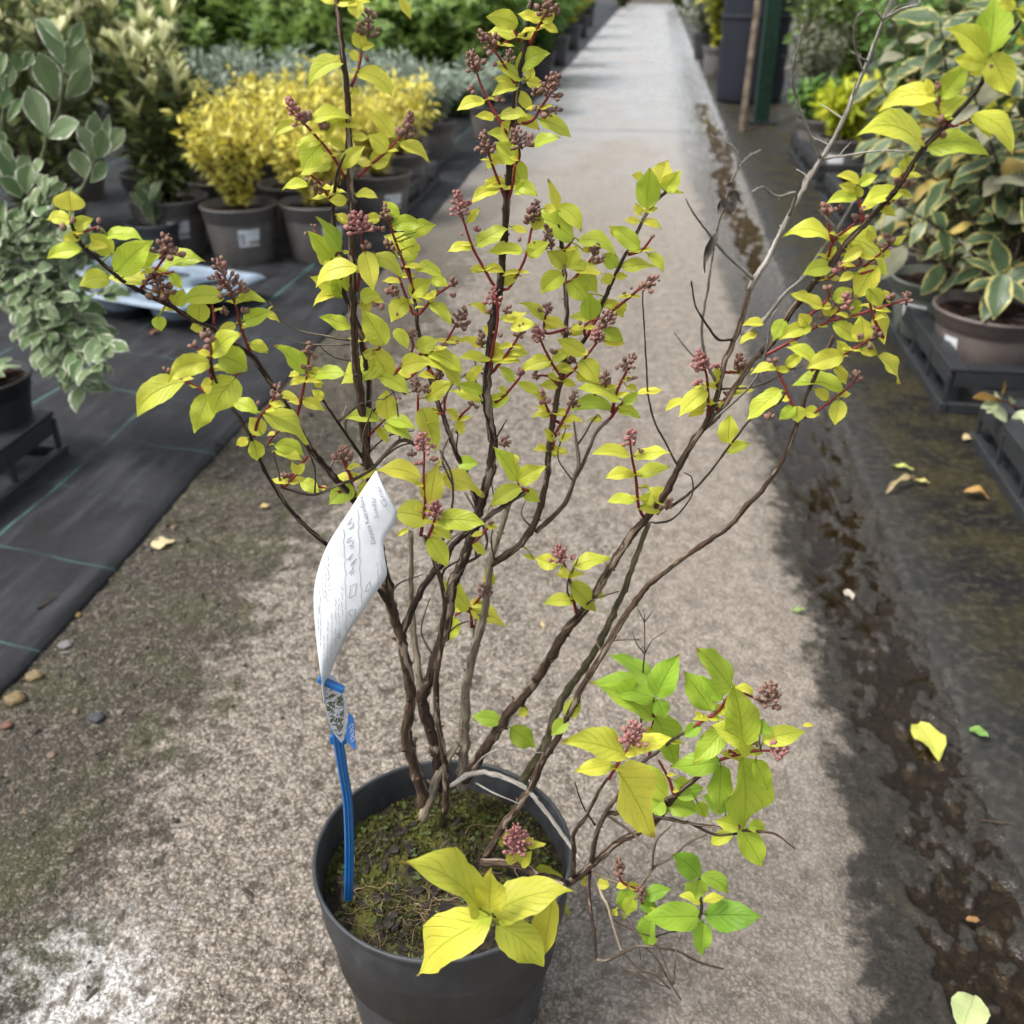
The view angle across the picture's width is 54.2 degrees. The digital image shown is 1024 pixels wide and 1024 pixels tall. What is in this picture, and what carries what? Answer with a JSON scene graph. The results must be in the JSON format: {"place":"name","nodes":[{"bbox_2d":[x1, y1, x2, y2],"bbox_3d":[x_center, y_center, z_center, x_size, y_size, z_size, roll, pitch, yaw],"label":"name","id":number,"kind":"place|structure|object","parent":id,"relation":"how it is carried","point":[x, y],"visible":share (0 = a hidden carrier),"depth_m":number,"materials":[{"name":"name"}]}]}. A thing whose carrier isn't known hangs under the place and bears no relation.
{"place":"outdoors","nodes":[
{"label":"outdoors","id":0,"kind":"place"},
{"bbox_2d":[243,40,318,88],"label":"grey shrub","id":1,"kind":"object","parent":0,"point":[264,68],"visible":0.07,"depth_m":5.59,"materials":[{"name":"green plant"}]},
{"bbox_2d":[0,0,621,695],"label":"ground fabric","id":2,"kind":"object","parent":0,"point":[80,520],"visible":0.3,"depth_m":2.42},
{"bbox_2d":[0,410,68,511],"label":"carry tray","id":3,"kind":"object","parent":2,"relation":"on","point":[25,464],"visible":0.91,"depth_m":2.19,"materials":[{"name":"plastic"}]},
{"bbox_2d":[0,360,31,432],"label":"nursery pot","id":4,"kind":"object","parent":3,"relation":"in","point":[15,398],"visible":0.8,"depth_m":2.17,"materials":[{"name":"black plastic"}]},
{"bbox_2d":[0,357,19,376],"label":"variegated seedling","id":5,"kind":"object","parent":4,"relation":"on","point":[3,361],"visible":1,"depth_m":2.18,"materials":[{"name":"green plant"}]},
{"bbox_2d":[0,17,131,412],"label":"white edged shrub","id":6,"kind":"object","parent":4,"relation":"in","point":[51,296],"visible":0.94,"depth_m":2.00,"materials":[{"name":"green plant"}]},
{"bbox_2d":[7,174,80,204],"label":"nursery pot","id":7,"kind":"object","parent":2,"relation":"on","point":[75,185],"visible":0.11,"depth_m":4.13,"materials":[{"name":"black plastic"}]},
{"bbox_2d":[2,0,93,179],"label":"cream tipped shrub","id":8,"kind":"object","parent":7,"relation":"in","point":[76,13],"visible":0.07,"depth_m":3.89,"materials":[{"name":"green plant"}]},
{"bbox_2d":[5,204,86,262],"bbox_3d":[-1.720,-1.018,3.718,0.300,0.215,0.300,0,29,0],"label":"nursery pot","id":9,"kind":"object","parent":2,"relation":"on","point":[82,211],"visible":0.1,"depth_m":3.68,"materials":[{"name":"black plastic"}]},
{"bbox_2d":[0,0,83,208],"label":"cream tipped shrub","id":10,"kind":"object","parent":9,"relation":"on","point":[29,141],"visible":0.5,"depth_m":3.51,"materials":[{"name":"green plant"}]},
{"bbox_2d":[1,0,98,124],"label":"green maple","id":11,"kind":"object","parent":2,"relation":"on","point":[43,45],"depth_m":6.52,"materials":[{"name":"green plant"}]},
{"bbox_2d":[62,151,104,201],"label":"nursery pot","id":12,"kind":"object","parent":2,"relation":"on","point":[92,191],"visible":0.1,"depth_m":4.78,"materials":[{"name":"black plastic"}]},
{"bbox_2d":[4,0,117,155],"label":"cream tipped shrub","id":13,"kind":"object","parent":12,"relation":"in","point":[88,112],"visible":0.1,"depth_m":4.67,"materials":[{"name":"green plant"}]},
{"bbox_2d":[25,255,266,326],"bbox_3d":[-1.210,-0.730,3.317,0.664,0.095,0.425,13,31,22],"label":"cup tray","id":14,"kind":"object","parent":2,"relation":"on","point":[135,304],"visible":0.33,"depth_m":3.24,"materials":[{"name":"plastic"}]},
{"bbox_2d":[124,218,179,259],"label":"nursery pot","id":15,"kind":"object","parent":2,"relation":"on","point":[146,232],"visible":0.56,"depth_m":3.73,"materials":[{"name":"plastic"}]},
{"bbox_2d":[130,180,164,226],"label":"variegated plant","id":16,"kind":"object","parent":15,"relation":"in","point":[144,197],"visible":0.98,"depth_m":3.73,"materials":[{"name":"green plant"}]},
{"bbox_2d":[117,168,189,218],"bbox_3d":[-1.550,-1.378,4.376,0.300,0.215,0.300,0,29,0],"label":"nursery pot","id":17,"kind":"object","parent":2,"relation":"on","point":[125,176],"visible":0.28,"depth_m":4.27,"materials":[{"name":"black plastic"}]},
{"bbox_2d":[72,0,197,171],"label":"cream tipped shrub","id":18,"kind":"object","parent":17,"relation":"on","point":[99,11],"visible":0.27,"depth_m":4.05,"materials":[{"name":"green plant"}]},
{"bbox_2d":[68,0,265,109],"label":"green maple","id":19,"kind":"object","parent":2,"relation":"on","point":[203,28],"visible":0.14,"depth_m":6.74,"materials":[{"name":"green plant"}]},
{"bbox_2d":[127,189,208,254],"bbox_3d":[-1.330,-1.128,3.920,0.300,0.215,0.300,0,29,0],"label":"nursery pot","id":20,"kind":"object","parent":2,"relation":"on","point":[192,228],"visible":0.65,"depth_m":3.83,"materials":[{"name":"black plastic"}]},
{"bbox_2d":[90,15,208,202],"bbox_3d":[-1.323,-1.487,3.725,0.377,0.669,0.416,-17,33,-28],"label":"cream tipped shrub","id":21,"kind":"object","parent":20,"relation":"on","point":[170,168],"visible":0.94,"depth_m":3.65,"materials":[{"name":"green plant"}]},
{"bbox_2d":[138,164,204,187],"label":"nursery pot","id":22,"kind":"object","parent":2,"relation":"on","point":[194,172],"visible":0.12,"depth_m":4.36,"materials":[{"name":"black plastic"}]},
{"bbox_2d":[95,71,212,127],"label":"yellow shrub","id":23,"kind":"object","parent":22,"relation":"in","point":[198,84],"visible":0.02,"depth_m":4.24,"materials":[{"name":"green plant"}]},
{"bbox_2d":[187,173,256,232],"bbox_3d":[-1.220,-1.310,4.254,0.290,0.212,0.290,0,29,0],"label":"nursery pot","id":24,"kind":"object","parent":2,"relation":"on","point":[211,191],"visible":0.27,"depth_m":4.11,"materials":[{"name":"black plastic"}]},
{"bbox_2d":[173,85,254,184],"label":"yellow shrub","id":25,"kind":"object","parent":24,"relation":"on","point":[212,99],"visible":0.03,"depth_m":4.05,"materials":[{"name":"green plant"}]},
{"bbox_2d":[199,196,277,264],"bbox_3d":[-1.030,-1.069,3.815,0.290,0.212,0.290,0,29,0],"label":"nursery pot","id":26,"kind":"object","parent":2,"relation":"on","point":[246,236],"visible":0.91,"depth_m":3.73,"materials":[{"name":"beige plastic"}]},
{"bbox_2d":[159,91,284,210],"bbox_3d":[-1.039,-1.323,3.682,0.439,0.427,0.395,-15,32,-25],"label":"yellow shrub","id":27,"kind":"object","parent":26,"relation":"on","point":[234,167],"visible":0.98,"depth_m":3.62,"materials":[{"name":"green plant"}]},
{"bbox_2d":[255,163,280,195],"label":"nursery pot","id":28,"kind":"object","parent":2,"relation":"on","point":[270,173],"visible":0.15,"depth_m":4.55,"materials":[{"name":"black plastic"}]},
{"bbox_2d":[213,63,300,162],"bbox_3d":[-1.158,-1.799,4.538,0.470,0.438,0.441,0,29,0],"label":"yellow shrub","id":29,"kind":"object","parent":28,"relation":"on","point":[251,78],"visible":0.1,"depth_m":4.47,"materials":[{"name":"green plant"}]},
{"bbox_2d":[257,178,302,239],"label":"nursery pot","id":30,"kind":"object","parent":2,"relation":"on","point":[272,188],"visible":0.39,"depth_m":4.08,"materials":[{"name":"black plastic"}]},
{"bbox_2d":[229,74,343,188],"bbox_3d":[-0.918,-1.522,4.032,0.457,0.439,0.455,14,32,24],"label":"yellow shrub","id":31,"kind":"object","parent":30,"relation":"on","point":[278,104],"visible":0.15,"depth_m":3.94,"materials":[{"name":"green plant"}]},
{"bbox_2d":[278,195,355,262],"bbox_3d":[-0.740,-1.089,3.850,0.290,0.212,0.290,0,29,0],"label":"nursery pot","id":32,"kind":"object","parent":2,"relation":"on","point":[298,215],"visible":0.59,"depth_m":3.76,"materials":[{"name":"beige plastic"}]},
{"bbox_2d":[264,108,366,208],"bbox_3d":[-0.720,-1.312,3.735,0.370,0.356,0.381,0,29,0],"label":"yellow shrub","id":33,"kind":"object","parent":32,"relation":"on","point":[289,152],"visible":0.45,"depth_m":3.69,"materials":[{"name":"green plant"}]},
{"bbox_2d":[218,0,421,107],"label":"green maple","id":34,"kind":"object","parent":2,"relation":"on","point":[287,23],"visible":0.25,"depth_m":6.65,"materials":[{"name":"green plant"}]},
{"bbox_2d":[329,157,359,193],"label":"nursery pot","id":35,"kind":"object","parent":2,"relation":"on","point":[343,184],"visible":0.02,"depth_m":4.54,"materials":[{"name":"black plastic"}]},
{"bbox_2d":[277,53,374,157],"bbox_3d":[-0.860,-1.793,4.480,0.469,0.485,0.397,13,31,23],"label":"yellow shrub","id":36,"kind":"object","parent":35,"relation":"on","point":[328,93],"visible":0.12,"depth_m":4.37,"materials":[{"name":"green plant"}]},
{"bbox_2d":[342,161,440,223],"bbox_3d":[-0.574,-1.532,4.764,0.280,0.108,1.000,4,29,6],"label":"carry tray","id":37,"kind":"object","parent":2,"relation":"on","point":[428,182],"visible":0.25,"depth_m":4.83,"materials":[{"name":"plastic"}]},
{"bbox_2d":[345,167,411,226],"bbox_3d":[-0.580,-1.377,4.377,0.290,0.212,0.290,0,29,0],"label":"nursery pot","id":38,"kind":"object","parent":37,"relation":"on","point":[392,185],"visible":0.65,"depth_m":4.28,"materials":[{"name":"black plastic"}]},
{"bbox_2d":[332,81,421,177],"bbox_3d":[-0.601,-1.611,4.245,0.427,0.390,0.384,-19,34,-31],"label":"yellow shrub","id":39,"kind":"object","parent":38,"relation":"on","point":[370,127],"visible":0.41,"depth_m":4.19,"materials":[{"name":"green plant"}]},
{"bbox_2d":[388,149,427,197],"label":"nursery pot","id":40,"kind":"object","parent":37,"relation":"on","point":[414,164],"visible":0.34,"depth_m":4.74,"materials":[{"name":"black plastic"}]},
{"bbox_2d":[352,66,445,155],"bbox_3d":[-0.532,-1.881,4.711,0.458,0.417,0.448,9,30,16],"label":"yellow shrub","id":41,"kind":"object","parent":40,"relation":"on","point":[417,97],"visible":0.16,"depth_m":4.67,"materials":[{"name":"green plant"}]},
{"bbox_2d":[411,129,421,142],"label":"nursery pot","id":42,"kind":"object","parent":2,"relation":"on","point":[419,139],"visible":0.06,"depth_m":5.37,"materials":[{"name":"beige plastic"}]},
{"bbox_2d":[347,43,444,124],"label":"grey shrub","id":43,"kind":"object","parent":42,"relation":"on","point":[408,73],"visible":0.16,"depth_m":5.24,"materials":[{"name":"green plant"}]},
{"bbox_2d":[413,118,456,159],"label":"nursery pot","id":44,"kind":"object","parent":2,"relation":"on","point":[437,141],"visible":0.59,"depth_m":5.74,"materials":[{"name":"beige plastic"}]},
{"bbox_2d":[400,54,467,123],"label":"grey shrub","id":45,"kind":"object","parent":44,"relation":"on","point":[448,86],"visible":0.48,"depth_m":5.70,"materials":[{"name":"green plant"}]},
{"bbox_2d":[377,0,530,114],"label":"green maple","id":46,"kind":"object","parent":2,"relation":"on","point":[448,32],"visible":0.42,"depth_m":7.06,"materials":[{"name":"green plant"}]},
{"bbox_2d":[470,102,511,139],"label":"nursery pot","id":47,"kind":"object","parent":2,"relation":"on","point":[479,125],"visible":0.56,"depth_m":6.39,"materials":[{"name":"beige plastic"}]},
{"bbox_2d":[450,47,524,106],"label":"grey shrub","id":48,"kind":"object","parent":47,"relation":"on","point":[489,85],"visible":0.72,"depth_m":6.28,"materials":[{"name":"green plant"}]},
{"bbox_2d":[500,0,565,63],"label":"green maple","id":49,"kind":"object","parent":2,"relation":"on","point":[550,40],"depth_m":9.43,"materials":[{"name":"green plant"}]},
{"bbox_2d":[515,50,555,87],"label":"nursery pot","id":50,"kind":"object","parent":2,"relation":"on","point":[543,68],"visible":0.28,"depth_m":9.11,"materials":[{"name":"black plastic"}]},
{"bbox_2d":[514,0,583,48],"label":"row shrub","id":51,"kind":"object","parent":50,"relation":"in","point":[541,39],"visible":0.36,"depth_m":9.02,"materials":[{"name":"green plant"}]},
{"bbox_2d":[545,36,569,66],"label":"nursery pot","id":52,"kind":"object","parent":2,"relation":"on","point":[560,48],"visible":0.49,"depth_m":11.03,"materials":[{"name":"black plastic"}]},
{"bbox_2d":[558,24,581,50],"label":"nursery pot","id":53,"kind":"object","parent":2,"relation":"on","point":[573,31],"visible":0.58,"depth_m":13.11,"materials":[{"name":"black plastic"}]},
{"bbox_2d":[565,0,593,25],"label":"row shrub","id":54,"kind":"object","parent":53,"relation":"in","point":[573,19],"visible":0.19,"depth_m":13.07,"materials":[{"name":"green plant"}]},
{"bbox_2d":[572,16,589,37],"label":"nursery pot","id":55,"kind":"object","parent":2,"relation":"on","point":[583,21],"visible":0.48,"depth_m":15.38,"materials":[{"name":"black plastic"}]},
{"bbox_2d":[264,51,362,100],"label":"grey shrub","id":56,"kind":"object","parent":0,"point":[283,63],"visible":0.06,"depth_m":5.28,"materials":[{"name":"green plant"}]},
{"bbox_2d":[333,40,405,119],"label":"grey shrub","id":57,"kind":"object","parent":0,"point":[386,55],"visible":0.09,"depth_m":5.72,"materials":[{"name":"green plant"}]},
{"bbox_2d":[0,4,1023,1023],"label":"concrete path","id":58,"kind":"structure","parent":0,"point":[879,883],"depth_m":1.57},
{"bbox_2d":[3,691,26,706],"bbox_3d":[-0.770,0.289,1.549,0.031,0.016,0.029,23,36,35],"label":"pebble","id":59,"kind":"object","parent":58,"relation":"on","point":[14,698],"visible":1,"depth_m":1.54,"materials":[{"name":"stone"}]},
{"bbox_2d":[24,669,43,682],"bbox_3d":[-0.764,0.262,1.598,0.026,0.013,0.025,24,37,37],"label":"pebble","id":60,"kind":"object","parent":58,"relation":"on","point":[33,675],"visible":1,"depth_m":1.59,"materials":[{"name":"stone"}]},
{"bbox_2d":[87,711,103,723],"bbox_3d":[-0.629,0.311,1.512,0.024,0.013,0.026,0,29,0],"label":"pebble","id":61,"kind":"object","parent":58,"relation":"on","point":[96,717],"visible":1,"depth_m":1.51,"materials":[{"name":"stone"}]},
{"bbox_2d":[151,537,174,548],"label":"fallen leaf","id":62,"kind":"object","parent":58,"relation":"on","point":[161,542],"visible":1,"depth_m":1.96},
{"bbox_2d":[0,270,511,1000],"bbox_3d":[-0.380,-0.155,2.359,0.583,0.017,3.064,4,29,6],"label":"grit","id":63,"kind":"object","parent":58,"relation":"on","point":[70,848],"visible":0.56,"depth_m":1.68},
{"bbox_2d":[312,760,570,1023],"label":"plant pot","id":64,"kind":"object","parent":58,"relation":"on","point":[374,927],"visible":0.69,"depth_m":1.00,"materials":[{"name":"black plastic"}]},
{"bbox_2d":[314,471,397,901],"bbox_3d":[-0.130,0.183,0.857,0.084,0.484,0.028,10,30,18],"label":"plant label","id":65,"kind":"object","parent":64,"relation":"on","point":[351,575],"visible":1,"depth_m":0.79,"materials":[{"name":"white plastic"}]},
{"bbox_2d":[46,0,1023,1000],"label":"flowering shrub","id":66,"kind":"object","parent":64,"relation":"in","point":[642,796],"visible":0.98,"depth_m":0.78,"materials":[{"name":"yellow plant"}]},
{"bbox_2d":[676,1,1023,887],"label":"weed control fabric","id":67,"kind":"object","parent":58,"relation":"on","point":[958,551],"visible":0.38,"depth_m":2.10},
{"bbox_2d":[692,32,715,59],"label":"nursery pot","id":68,"kind":"object","parent":67,"relation":"on","point":[700,40],"visible":0.52,"depth_m":11.88,"materials":[{"name":"black plastic"}]},
{"bbox_2d":[677,0,715,33],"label":"row shrub","id":69,"kind":"object","parent":68,"relation":"on","point":[704,26],"visible":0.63,"depth_m":11.84,"materials":[{"name":"green plant"}]},
{"bbox_2d":[616,0,803,7],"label":"hedge","id":70,"kind":"object","parent":67,"relation":"on","point":[624,3],"visible":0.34,"depth_m":26.49,"materials":[{"name":"green plant"}]},
{"bbox_2d":[702,45,718,77],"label":"nursery pot","id":71,"kind":"object","parent":67,"relation":"on","point":[711,59],"visible":0.52,"depth_m":9.99,"materials":[{"name":"beige plastic"}]},
{"bbox_2d":[695,0,723,47],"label":"row shrub","id":72,"kind":"object","parent":71,"relation":"in","point":[717,8],"visible":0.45,"depth_m":9.87,"materials":[{"name":"yellow plant"}]},
{"bbox_2d":[739,0,761,130],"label":"wooden stake","id":73,"kind":"object","parent":67,"relation":"on","point":[750,67],"visible":1,"depth_m":6.68,"materials":[{"name":"brown wood"}]},
{"bbox_2d":[716,0,793,104],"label":"storage barrel","id":74,"kind":"object","parent":67,"relation":"on","point":[736,21],"visible":0.66,"depth_m":7.96,"materials":[{"name":"plastic"}]},
{"bbox_2d":[747,0,782,125],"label":"steel post","id":75,"kind":"object","parent":67,"relation":"on","point":[769,44],"visible":0.93,"depth_m":6.91,"materials":[{"name":"metal"}]},
{"bbox_2d":[779,0,857,112],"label":"green shrub","id":76,"kind":"object","parent":67,"relation":"on","point":[825,62],"visible":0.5,"depth_m":6.36,"materials":[{"name":"green plant"}]},
{"bbox_2d":[783,0,860,98],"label":"green shrub","id":77,"kind":"object","parent":67,"relation":"on","point":[843,5],"visible":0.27,"depth_m":6.92,"materials":[{"name":"green plant"}]},
{"bbox_2d":[788,132,895,190],"bbox_3d":[1.871,-1.931,5.478,0.560,0.123,1.150,4,29,6],"label":"carry tray","id":78,"kind":"object","parent":67,"relation":"on","point":[808,161],"visible":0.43,"depth_m":5.20,"materials":[{"name":"plastic"}]},
{"bbox_2d":[796,116,830,158],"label":"nursery pot","id":79,"kind":"object","parent":78,"relation":"on","point":[816,127],"visible":0.34,"depth_m":5.65,"materials":[{"name":"beige plastic"}]},
{"bbox_2d":[782,73,852,121],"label":"yellow green shrub","id":80,"kind":"object","parent":79,"relation":"on","point":[806,88],"visible":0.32,"depth_m":5.62,"materials":[{"name":"green plant"}]},
{"bbox_2d":[816,133,875,175],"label":"nursery pot","id":81,"kind":"object","parent":78,"relation":"on","point":[839,145],"visible":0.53,"depth_m":5.02,"materials":[{"name":"black plastic"}]},
{"bbox_2d":[807,68,899,140],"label":"yellow green shrub","id":82,"kind":"object","parent":81,"relation":"on","point":[832,97],"visible":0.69,"depth_m":4.96,"materials":[{"name":"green plant"}]},
{"bbox_2d":[803,0,911,87],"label":"green shrub","id":83,"kind":"object","parent":67,"relation":"on","point":[851,66],"visible":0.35,"depth_m":7.52,"materials":[{"name":"green plant"}]},
{"bbox_2d":[819,173,907,232],"bbox_3d":[1.726,-1.396,4.499,0.560,0.123,0.700,4,29,6],"label":"carry tray","id":84,"kind":"object","parent":67,"relation":"on","point":[832,182],"visible":0.29,"depth_m":4.51,"materials":[{"name":"plastic"}]},
{"bbox_2d":[886,473,915,493],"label":"fallen leaf","id":85,"kind":"object","parent":67,"relation":"on","point":[892,484],"visible":1,"depth_m":2.15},
{"bbox_2d":[851,0,977,108],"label":"green shrub","id":86,"kind":"object","parent":67,"relation":"on","point":[883,41],"visible":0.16,"depth_m":6.05,"materials":[{"name":"green plant"}]},
{"bbox_2d":[873,272,1023,414],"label":"carry tray","id":87,"kind":"object","parent":67,"relation":"on","point":[941,369],"visible":0.53,"depth_m":2.61,"materials":[{"name":"plastic"}]},
{"bbox_2d":[886,237,959,267],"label":"nursery pot","id":88,"kind":"object","parent":87,"relation":"on","point":[911,259],"visible":0.06,"depth_m":3.17,"materials":[{"name":"black plastic"}]},
{"bbox_2d":[852,0,1023,241],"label":"yellow edged shrub","id":89,"kind":"object","parent":88,"relation":"in","point":[904,31],"visible":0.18,"depth_m":3.10,"materials":[{"name":"green plant"}]},
{"bbox_2d":[891,264,986,340],"bbox_3d":[1.270,-0.620,3.001,0.280,0.175,0.280,0,29,0],"label":"nursery pot","id":90,"kind":"object","parent":87,"relation":"on","point":[909,278],"visible":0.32,"depth_m":2.97,"materials":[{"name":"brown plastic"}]},
{"bbox_2d":[871,7,1023,285],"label":"yellow edged shrub","id":91,"kind":"object","parent":90,"relation":"in","point":[930,62],"visible":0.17,"depth_m":2.63,"materials":[{"name":"green plant"}]},
{"bbox_2d":[932,289,1023,372],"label":"nursery pot","id":92,"kind":"object","parent":87,"relation":"on","point":[965,332],"visible":0.73,"depth_m":2.62,"materials":[{"name":"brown plastic"}]},
{"bbox_2d":[864,58,1023,322],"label":"yellow edged shrub","id":93,"kind":"object","parent":92,"relation":"in","point":[996,232],"visible":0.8,"depth_m":2.57,"materials":[{"name":"green plant"}]},
{"bbox_2d":[949,0,1023,53],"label":"green shrub","id":94,"kind":"object","parent":67,"relation":"on","point":[1015,13],"visible":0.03,"depth_m":5.73,"materials":[{"name":"green plant"}]},
{"bbox_2d":[968,398,1023,525],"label":"carry tray","id":95,"kind":"object","parent":67,"relation":"on","point":[998,447],"visible":0.81,"depth_m":2.20,"materials":[{"name":"plastic"}]},
{"bbox_2d":[973,381,1023,421],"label":"mottled seedling","id":96,"kind":"object","parent":95,"relation":"in","point":[990,404],"visible":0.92,"depth_m":2.20,"materials":[{"name":"beige plant"}]},
{"bbox_2d":[972,22,1023,137],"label":"green shrub","id":97,"kind":"object","parent":67,"relation":"on","point":[1016,46],"visible":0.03,"depth_m":5.04,"materials":[{"name":"green plant"}]},
{"bbox_2d":[951,992,990,1023],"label":"fallen leaf","id":98,"kind":"object","parent":58,"relation":"on","point":[967,1008],"visible":1,"depth_m":1.08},
{"bbox_2d":[627,0,970,558],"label":"ground","id":99,"kind":"structure","parent":0,"point":[668,2],"depth_m":32.68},
{"bbox_2d":[911,721,945,760],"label":"fallen leaf","id":100,"kind":"object","parent":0,"point":[931,737],"visible":1,"depth_m":1.47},
{"bbox_2d":[998,85,1023,137],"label":"yellow green shrub","id":101,"kind":"object","parent":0,"point":[1008,104],"visible":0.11,"depth_m":4.37,"materials":[{"name":"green plant"}]},
{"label":"nursery pot","id":102,"kind":"object","parent":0,"visible":0},
{"bbox_2d":[181,38,268,113],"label":"grey shrub","id":103,"kind":"object","parent":102,"relation":"on","point":[224,77],"visible":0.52,"depth_m":5.72,"materials":[{"name":"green plant"}]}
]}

